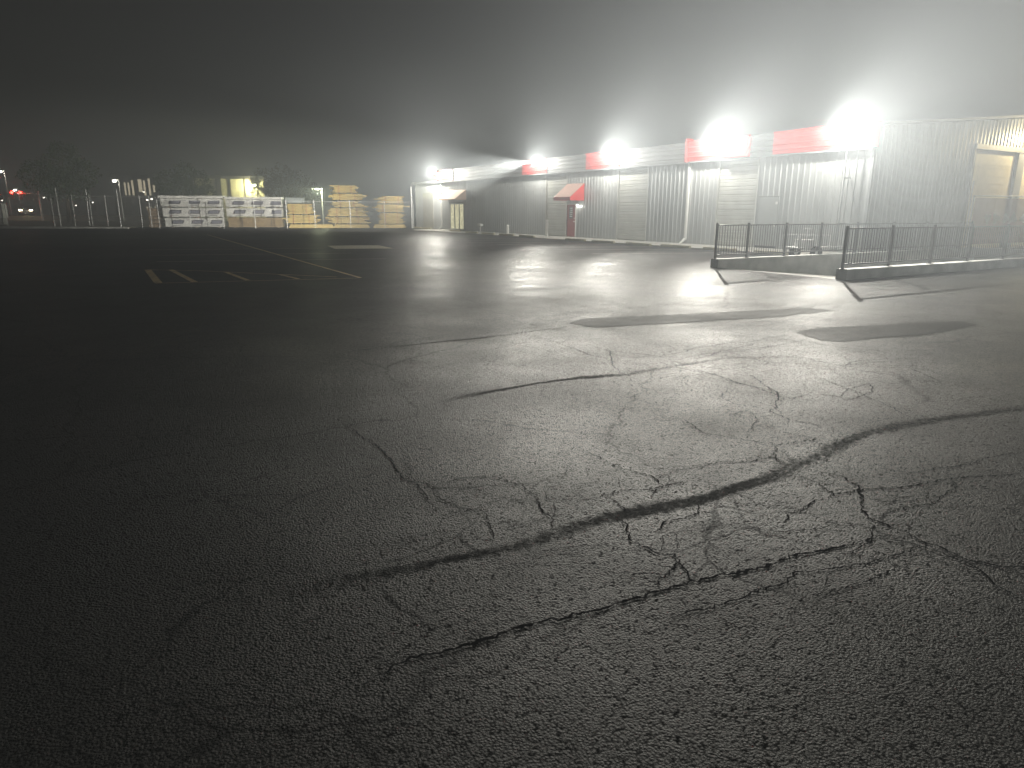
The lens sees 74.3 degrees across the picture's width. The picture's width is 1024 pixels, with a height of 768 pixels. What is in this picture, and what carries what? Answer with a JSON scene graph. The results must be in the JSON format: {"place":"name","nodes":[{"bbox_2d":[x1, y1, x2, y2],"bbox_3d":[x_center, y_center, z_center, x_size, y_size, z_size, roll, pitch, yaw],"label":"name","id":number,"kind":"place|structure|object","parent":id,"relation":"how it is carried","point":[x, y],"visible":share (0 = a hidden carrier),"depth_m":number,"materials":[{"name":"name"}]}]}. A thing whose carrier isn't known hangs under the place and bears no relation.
{"place":"outdoors","nodes":[
{"label":"outdoors","id":0,"kind":"place"},
{"bbox_2d":[7,215,145,220],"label":"road","id":1,"kind":"structure","parent":0,"point":[80,217],"depth_m":101.42,"materials":[{"name":"grey asphalt"}]},
{"bbox_2d":[18,205,37,215],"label":"car","id":2,"kind":"object","parent":1,"relation":"on","point":[23,209],"visible":1,"depth_m":97.84,"materials":[{"name":"grey paint"}]},
{"bbox_2d":[109,174,172,218],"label":"office block","id":3,"kind":"structure","parent":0,"point":[133,187],"depth_m":127.49,"materials":[{"name":"grey"}]},
{"bbox_2d":[131,180,134,194],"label":"window","id":4,"kind":"structure","parent":3,"relation":"in","point":[131,180],"depth_m":127.05,"materials":[{"name":"beige glass"}]},
{"bbox_2d":[138,179,142,191],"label":"window","id":5,"kind":"structure","parent":3,"relation":"in","point":[139,180],"depth_m":127.30,"materials":[{"name":"beige glass"}]},
{"bbox_2d":[143,180,146,194],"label":"window","id":6,"kind":"structure","parent":3,"relation":"in","point":[144,186],"depth_m":127.62,"materials":[{"name":"beige glass"}]},
{"bbox_2d":[147,178,150,194],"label":"window","id":7,"kind":"structure","parent":3,"relation":"in","point":[147,178],"depth_m":127.75,"materials":[{"name":"beige glass"}]},
{"bbox_2d":[13,198,415,213],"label":"distant buildings","id":8,"kind":"structure","parent":0,"point":[82,206],"depth_m":248.26,"materials":[{"name":"grey"}]},
{"bbox_2d":[192,175,265,220],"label":"warehouse","id":9,"kind":"structure","parent":0,"point":[233,186],"depth_m":102.30,"materials":[{"name":"paint"}]},
{"bbox_2d":[412,180,442,228],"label":"annex building","id":10,"kind":"structure","parent":0,"point":[428,206],"depth_m":64.06,"materials":[{"name":"grey metal"}]},
{"bbox_2d":[423,193,433,228],"bbox_3d":[-7.950,-16.485,64.303,0.050,3.280,2.400,-8,17,-30],"label":"door","id":11,"kind":"structure","parent":10,"relation":"in","point":[428,198],"depth_m":64.20,"materials":[{"name":"grey metal"}]},
{"bbox_2d":[0,213,1023,767],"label":"ground","id":12,"kind":"structure","parent":0,"point":[202,487],"depth_m":3.87,"materials":[{"name":"grey asphalt"}]},
{"bbox_2d":[0,170,11,215],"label":"street lamp","id":13,"kind":"object","parent":12,"relation":"on","point":[7,191],"visible":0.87,"depth_m":97.47,"materials":[{"name":"metal"}]},
{"bbox_2d":[8,191,43,220],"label":"traffic signal","id":14,"kind":"object","parent":12,"relation":"on","point":[12,193],"visible":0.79,"depth_m":95.22,"materials":[{"name":"metal"}]},
{"bbox_2d":[0,226,128,228],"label":"kerb","id":15,"kind":"structure","parent":12,"relation":"on","point":[31,227],"depth_m":60.15,"materials":[{"name":"concrete"}]},
{"bbox_2d":[0,220,165,227],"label":"verge","id":16,"kind":"structure","parent":12,"relation":"on","point":[133,224],"depth_m":72.21,"materials":[{"name":"soil"}]},
{"bbox_2d":[0,204,7,223],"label":"utility cabinet","id":17,"kind":"object","parent":16,"relation":"on","point":[3,219],"visible":0.98,"depth_m":62.46,"materials":[{"name":"metal"}]},
{"bbox_2d":[0,188,108,225],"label":"chain link fence","id":18,"kind":"object","parent":16,"relation":"on","point":[52,208],"visible":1,"depth_m":60.31,"materials":[{"name":"metal"}]},
{"bbox_2d":[14,140,101,221],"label":"tree","id":19,"kind":"object","parent":16,"relation":"on","point":[72,181],"visible":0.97,"depth_m":76.69,"materials":[{"name":"green plant"}]},
{"bbox_2d":[116,190,151,227],"bbox_3d":[-34.015,-15.936,61.412,3.305,3.350,0.110,-2,15,-9],"label":"chain link fence","id":20,"kind":"object","parent":16,"relation":"on","point":[140,210],"visible":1,"depth_m":61.37,"materials":[{"name":"metal"}]},
{"bbox_2d":[152,160,217,217],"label":"tree","id":21,"kind":"object","parent":16,"relation":"on","point":[186,182],"visible":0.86,"depth_m":81.62,"materials":[{"name":"green plant"}]},
{"bbox_2d":[112,179,124,220],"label":"street lamp","id":22,"kind":"object","parent":12,"relation":"on","point":[114,180],"visible":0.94,"depth_m":88.20,"materials":[{"name":"metal"}]},
{"bbox_2d":[149,224,164,226],"bbox_3d":[-33.681,-15.043,64.181,1.040,0.310,1.000,-1,14,-6],"label":"pallet","id":23,"kind":"object","parent":12,"relation":"on","point":[157,225],"visible":0.86,"depth_m":63.71,"materials":[{"name":"brown wood"}]},
{"bbox_2d":[150,220,164,222],"bbox_3d":[-33.649,-15.399,64.123,1.040,0.310,1.000,-2,15,-9],"label":"pallet","id":24,"kind":"object","parent":23,"relation":"on","point":[157,221],"visible":0.83,"depth_m":63.67,"materials":[{"name":"brown wood"}]},
{"bbox_2d":[148,216,163,219],"bbox_3d":[-33.736,-15.751,64.044,1.040,0.310,1.000,-3,15,-12],"label":"pallet","id":25,"kind":"object","parent":24,"relation":"on","point":[155,217],"visible":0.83,"depth_m":63.60,"materials":[{"name":"brown wood"}]},
{"bbox_2d":[149,212,162,215],"bbox_3d":[-33.618,-16.091,63.923,1.040,0.310,1.000,-1,14,-6],"label":"pallet","id":26,"kind":"object","parent":25,"relation":"on","point":[156,213],"visible":0.82,"depth_m":63.46,"materials":[{"name":"brown wood"}]},
{"bbox_2d":[147,208,162,211],"bbox_3d":[-33.704,-16.444,63.846,1.040,0.310,1.000,-2,15,-9],"label":"pallet","id":27,"kind":"object","parent":26,"relation":"on","point":[155,210],"visible":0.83,"depth_m":63.40,"materials":[{"name":"brown wood"}]},
{"bbox_2d":[165,218,226,227],"bbox_3d":[-30.084,-15.366,64.369,5.170,0.930,1.208,-2,15,-9],"label":"wrapped lumber pack","id":28,"kind":"object","parent":12,"relation":"on","point":[195,222],"visible":0.99,"depth_m":63.84,"materials":[{"name":"grey"}]},
{"bbox_2d":[162,208,224,217],"bbox_3d":[-30.140,-16.255,64.131,5.250,0.930,1.208,-2,15,-9],"label":"wrapped lumber pack","id":29,"kind":"object","parent":28,"relation":"on","point":[194,212],"visible":0.98,"depth_m":63.60,"materials":[{"name":"grey plastic"}]},
{"bbox_2d":[160,198,223,207],"bbox_3d":[-30.210,-17.105,63.901,5.300,0.850,1.208,-2,15,-9],"label":"wrapped lumber pack","id":30,"kind":"object","parent":29,"relation":"on","point":[207,202],"visible":0.95,"depth_m":63.38,"materials":[{"name":"grey plastic"}]},
{"bbox_2d":[157,195,225,198],"bbox_3d":[-30.158,-17.652,63.764,5.800,0.240,1.318,-2,15,-9],"label":"wrapped board pack","id":31,"kind":"object","parent":30,"relation":"on","point":[165,196],"visible":0.83,"depth_m":63.15,"materials":[{"name":"white plastic"}]},
{"bbox_2d":[145,235,361,282],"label":"yellow lot markings","id":32,"kind":"object","parent":12,"relation":"on","point":[153,276],"visible":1,"depth_m":17.72,"materials":[{"name":"paint"}]},
{"bbox_2d":[228,218,284,227],"bbox_3d":[-24.637,-15.588,65.240,4.987,0.970,1.208,-2,15,-9],"label":"bare lumber pack","id":33,"kind":"object","parent":12,"relation":"on","point":[260,222],"visible":0.98,"depth_m":64.73,"materials":[{"name":"brown wood"}]},
{"bbox_2d":[226,208,283,217],"bbox_3d":[-24.664,-16.478,65.007,5.050,0.890,1.208,-2,15,-9],"label":"wrapped lumber pack","id":34,"kind":"object","parent":33,"relation":"on","point":[276,212],"visible":0.97,"depth_m":64.47,"materials":[{"name":"grey plastic"}]},
{"bbox_2d":[225,200,282,207],"bbox_3d":[-24.660,-17.272,64.804,5.050,0.770,1.208,-2,15,-9],"label":"wrapped lumber pack","id":35,"kind":"object","parent":34,"relation":"on","point":[257,203],"visible":0.98,"depth_m":64.27,"materials":[{"name":"grey plastic"}]},
{"bbox_2d":[224,197,283,199],"bbox_3d":[-24.625,-17.768,64.625,5.200,0.240,1.318,-2,15,-9],"label":"wrapped board pack","id":36,"kind":"object","parent":35,"relation":"on","point":[260,198],"visible":1,"depth_m":64.17,"materials":[{"name":"white plastic"}]},
{"bbox_2d":[156,199,413,227],"bbox_3d":[-20.953,-15.968,63.637,23.170,2.650,0.085,-2,15,-9],"label":"chain link fence","id":37,"kind":"object","parent":12,"relation":"on","point":[313,201],"visible":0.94,"depth_m":63.52,"materials":[{"name":"metal"}]},
{"bbox_2d":[249,162,322,222],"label":"tree","id":38,"kind":"object","parent":12,"relation":"on","point":[267,186],"visible":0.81,"depth_m":90.24,"materials":[{"name":"green plant"}]},
{"bbox_2d":[289,224,333,227],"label":"timber bearer","id":39,"kind":"object","parent":12,"relation":"on","point":[311,226],"visible":0.96,"depth_m":65.59,"materials":[{"name":"brown wood"}]},
{"bbox_2d":[282,215,320,223],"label":"lumber bundle","id":40,"kind":"object","parent":39,"relation":"on","point":[301,219],"visible":0.92,"depth_m":65.39,"materials":[{"name":"brown wood"}]},
{"bbox_2d":[286,204,315,214],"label":"lumber bundle","id":41,"kind":"object","parent":40,"relation":"on","point":[306,209],"visible":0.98,"depth_m":65.08,"materials":[{"name":"brown wood"}]},
{"bbox_2d":[285,198,304,202],"bbox_3d":[-20.951,-17.732,65.265,1.650,0.480,1.010,-2,15,-9],"label":"grey wrapped crate","id":42,"kind":"object","parent":41,"relation":"on","point":[293,199],"visible":0.67,"depth_m":64.80,"materials":[{"name":"grey plastic"}]},
{"bbox_2d":[310,186,323,223],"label":"street lamp","id":43,"kind":"object","parent":12,"relation":"on","point":[317,187],"visible":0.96,"depth_m":76.11,"materials":[{"name":"metal"}]},
{"bbox_2d":[334,224,369,227],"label":"timber bearer","id":44,"kind":"object","parent":12,"relation":"on","point":[352,226],"visible":1,"depth_m":66.20,"materials":[{"name":"brown wood"}]},
{"bbox_2d":[325,217,370,223],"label":"lumber bundle","id":45,"kind":"object","parent":44,"relation":"on","point":[347,221],"visible":0.93,"depth_m":66.08,"materials":[{"name":"brown wood"}]},
{"bbox_2d":[327,208,367,216],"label":"lumber bundle","id":46,"kind":"object","parent":45,"relation":"on","point":[358,212],"visible":0.98,"depth_m":65.88,"materials":[{"name":"brown wood"}]},
{"bbox_2d":[330,202,368,207],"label":"lumber bundle","id":47,"kind":"object","parent":46,"relation":"on","point":[347,205],"visible":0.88,"depth_m":65.70,"materials":[{"name":"brown wood"}]},
{"bbox_2d":[328,194,366,200],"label":"lumber bundle","id":48,"kind":"object","parent":47,"relation":"on","point":[347,197],"visible":0.98,"depth_m":65.51,"materials":[{"name":"brown wood"}]},
{"bbox_2d":[329,185,358,193],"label":"lumber bundle","id":49,"kind":"object","parent":48,"relation":"on","point":[344,189],"visible":1,"depth_m":65.38,"materials":[{"name":"brown wood"}]},
{"bbox_2d":[329,245,388,248],"bbox_3d":[-7.133,-6.395,31.536,2.530,0.001,3.230,-5,15,-21],"label":"pale pavement patch","id":50,"kind":"object","parent":12,"relation":"on","point":[358,247],"visible":1,"depth_m":31.16,"materials":[{"name":"concrete"}]},
{"bbox_2d":[373,224,405,227],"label":"timber bearer","id":51,"kind":"object","parent":12,"relation":"on","point":[389,226],"visible":1,"depth_m":66.78,"materials":[{"name":"brown wood"}]},
{"bbox_2d":[378,213,405,224],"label":"lumber bundle","id":52,"kind":"object","parent":51,"relation":"on","point":[397,219],"visible":0.99,"depth_m":66.66,"materials":[{"name":"brown wood"}]},
{"bbox_2d":[372,204,409,212],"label":"lumber bundle","id":53,"kind":"object","parent":52,"relation":"on","point":[396,206],"visible":1,"depth_m":66.41,"materials":[{"name":"brown wood"}]},
{"bbox_2d":[374,196,404,203],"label":"lumber bundle","id":54,"kind":"object","parent":53,"relation":"on","point":[384,199],"visible":0.98,"depth_m":66.26,"materials":[{"name":"brown wood"}]},
{"bbox_2d":[168,232,640,261],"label":"faded white lot lines","id":55,"kind":"object","parent":12,"relation":"on","point":[415,232],"visible":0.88,"depth_m":30.07,"materials":[{"name":"paint"}]},
{"bbox_2d":[410,186,412,227],"bbox_3d":[-9.661,-16.978,65.034,0.111,3.900,0.111,11,18,36],"label":"corner post","id":56,"kind":"object","parent":12,"relation":"on","point":[411,206],"visible":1,"depth_m":64.97,"materials":[{"name":"metal"}]},
{"bbox_2d":[499,233,513,235],"bbox_3d":[-0.381,-10.284,46.532,0.165,0.125,1.900,-8,17,-30],"label":"wheel stop","id":57,"kind":"object","parent":12,"relation":"on","point":[506,234],"visible":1,"depth_m":46.39,"materials":[{"name":"concrete"}]},
{"bbox_2d":[519,235,534,237],"bbox_3d":[0.973,-9.614,43.932,0.165,0.125,1.900,-8,16,-28],"label":"wheel stop","id":58,"kind":"object","parent":12,"relation":"on","point":[532,236],"visible":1,"depth_m":43.73,"materials":[{"name":"concrete"}]},
{"bbox_2d":[565,238,585,241],"bbox_3d":[3.656,-8.338,39.061,0.165,0.125,1.900,-8,16,-29],"label":"wheel stop","id":59,"kind":"object","parent":12,"relation":"on","point":[573,239],"visible":1,"depth_m":39.00,"materials":[{"name":"concrete"}]},
{"bbox_2d":[591,240,614,242],"bbox_3d":[4.961,-7.761,36.827,0.165,0.125,1.900,-8,17,-30],"label":"wheel stop","id":60,"kind":"object","parent":12,"relation":"on","point":[601,241],"visible":0.94,"depth_m":36.75,"materials":[{"name":"concrete"}]},
{"bbox_2d":[421,229,842,254],"bbox_3d":[2.769,-9.525,43.911,2.950,0.020,40.500,-8,17,-30],"label":"apron","id":61,"kind":"object","parent":12,"relation":"on","point":[699,246],"visible":0.64,"depth_m":38.08,"materials":[{"name":"concrete"}]},
{"bbox_2d":[545,220,547,235],"bbox_3d":[2.331,-10.434,45.208,0.180,1.095,0.180,-8,17,-30],"label":"bollard","id":62,"kind":"object","parent":61,"relation":"on","point":[546,231],"visible":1,"depth_m":45.16,"materials":[{"name":"white metal"}]},
{"bbox_2d":[625,242,651,245],"bbox_3d":[6.401,-7.103,34.277,0.165,0.125,1.900,-8,16,-28],"label":"wheel stop","id":63,"kind":"object","parent":12,"relation":"on","point":[635,243],"visible":0.94,"depth_m":34.15,"materials":[{"name":"concrete"}]},
{"bbox_2d":[314,331,1018,589],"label":"crack sealer bands","id":64,"kind":"object","parent":12,"relation":"on","point":[703,498],"visible":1,"depth_m":3.94,"materials":[{"name":"black asphalt"}]},
{"bbox_2d":[660,244,690,247],"bbox_3d":[7.801,-6.584,32.267,0.165,0.125,1.900,-8,17,-30],"label":"wheel stop","id":65,"kind":"object","parent":12,"relation":"on","point":[675,246],"visible":1,"depth_m":32.16,"materials":[{"name":"concrete"}]},
{"bbox_2d":[341,261,1023,688],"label":"pavement cracks","id":66,"kind":"object","parent":12,"relation":"on","point":[767,565],"visible":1,"depth_m":3.55,"materials":[{"name":"black asphalt"}]},
{"bbox_2d":[703,247,735,251],"bbox_3d":[9.147,-5.941,29.775,0.165,0.125,1.900,-8,16,-28],"label":"wheel stop","id":67,"kind":"object","parent":12,"relation":"on","point":[712,248],"visible":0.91,"depth_m":29.68,"materials":[{"name":"concrete"}]},
{"bbox_2d":[436,115,1023,252],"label":"store building","id":68,"kind":"structure","parent":12,"relation":"on","point":[690,191],"depth_m":31.98,"materials":[{"name":"grey metal"}]},
{"bbox_2d":[545,175,567,236],"bbox_3d":[3.021,-12.046,45.843,0.110,3.950,2.550,-8,17,-30],"label":"roller door","id":69,"kind":"structure","parent":68,"relation":"in","point":[555,211],"depth_m":46.00,"materials":[{"name":"grey metal"}]},
{"bbox_2d":[567,205,574,236],"bbox_3d":[3.894,-10.769,44.576,0.130,2.050,0.940,-8,17,-30],"label":"door","id":70,"kind":"structure","parent":68,"relation":"in","point":[570,208],"depth_m":44.58,"materials":[{"name":"red paint"}]},
{"bbox_2d":[615,167,648,240],"bbox_3d":[6.988,-10.426,39.325,0.110,4.070,2.650,-8,17,-30],"label":"roller door","id":71,"kind":"structure","parent":68,"relation":"in","point":[632,190],"depth_m":39.34,"materials":[{"name":"grey metal"}]},
{"bbox_2d":[717,135,748,157],"bbox_3d":[10.459,-11.259,32.081,0.118,0.900,1.800,-8,17,-30],"label":"sign","id":72,"kind":"object","parent":68,"relation":"attached to","point":[735,146],"visible":1,"depth_m":32.00,"materials":[{"name":"white paint"}]},
{"bbox_2d":[713,158,759,246],"bbox_3d":[10.904,-8.769,32.906,0.110,4.070,2.450,-8,17,-30],"label":"roller door","id":73,"kind":"structure","parent":68,"relation":"in","point":[737,186],"depth_m":32.88,"materials":[{"name":"white metal"}]},
{"bbox_2d":[755,197,779,245],"bbox_3d":[11.874,-7.570,31.480,0.100,2.220,1.130,-8,17,-30],"label":"door","id":74,"kind":"structure","parent":68,"relation":"in","point":[768,207],"depth_m":31.44,"materials":[{"name":"grey paint"}]},
{"bbox_2d":[961,149,1015,247],"bbox_3d":[22.445,-8.682,31.950,3.880,4.440,0.060,-8,17,-30],"label":"dock door","id":75,"kind":"structure","parent":68,"relation":"in","point":[993,170],"depth_m":31.67,"materials":[{"name":"beige metal"}]},
{"bbox_2d":[1011,169,1023,246],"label":"dock door","id":76,"kind":"structure","parent":68,"relation":"in","point":[1021,193],"depth_m":33.36,"materials":[{"name":"beige metal"}]},
{"bbox_2d":[753,250,788,254],"bbox_3d":[10.596,-5.328,27.399,0.165,0.125,1.900,-8,16,-29],"label":"wheel stop","id":77,"kind":"object","parent":12,"relation":"on","point":[760,251],"visible":0.51,"depth_m":27.39,"materials":[{"name":"concrete"}]},
{"bbox_2d":[569,308,976,341],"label":"pavement patches","id":78,"kind":"object","parent":12,"relation":"on","point":[846,333],"visible":1,"depth_m":10.27,"materials":[{"name":"grey asphalt"}]},
{"bbox_2d":[781,228,842,254],"bbox_3d":[11.195,-5.141,24.718,2.650,1.100,1.130,-6,15,-22],"label":"equipment trailer","id":79,"kind":"object","parent":12,"relation":"on","point":[804,243],"visible":0.49,"depth_m":24.31,"materials":[{"name":"metal"}]},
{"bbox_2d":[710,248,975,275],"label":"retaining wall","id":80,"kind":"structure","parent":12,"relation":"on","point":[825,264],"depth_m":23.02,"materials":[{"name":"concrete"}]},
{"bbox_2d":[712,221,973,258],"bbox_3d":[12.532,-5.247,24.163,14.820,1.070,0.140,-8,17,-30],"label":"railing","id":81,"kind":"object","parent":80,"relation":"on","point":[819,246],"visible":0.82,"depth_m":22.88,"materials":[{"name":"black metal"}]},
{"bbox_2d":[835,257,1023,279],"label":"retaining wall","id":82,"kind":"structure","parent":12,"relation":"on","point":[886,271],"depth_m":18.76,"materials":[{"name":"concrete"}]},
{"bbox_2d":[839,224,1023,268],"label":"railing","id":83,"kind":"object","parent":82,"relation":"on","point":[932,244],"visible":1,"depth_m":18.94,"materials":[{"name":"black metal"}]},
{"bbox_2d":[962,181,1023,248],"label":"banner fence","id":84,"kind":"object","parent":12,"relation":"on","point":[996,211],"visible":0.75,"depth_m":29.51,"materials":[{"name":"grey metal"}]},
{"bbox_2d":[972,247,1023,259],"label":"dock wall","id":85,"kind":"structure","parent":12,"relation":"on","point":[994,257],"depth_m":27.39,"materials":[{"name":"concrete"}]},
{"bbox_2d":[0,0,1023,212],"label":"sky","id":86,"kind":"structure","parent":0,"point":[376,97],"materials":[{"name":"grey"}]},
{"bbox_2d":[724,268,834,278],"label":"ramp pavement","id":87,"kind":"structure","parent":0,"point":[820,276],"depth_m":20.29,"materials":[{"name":"concrete"}]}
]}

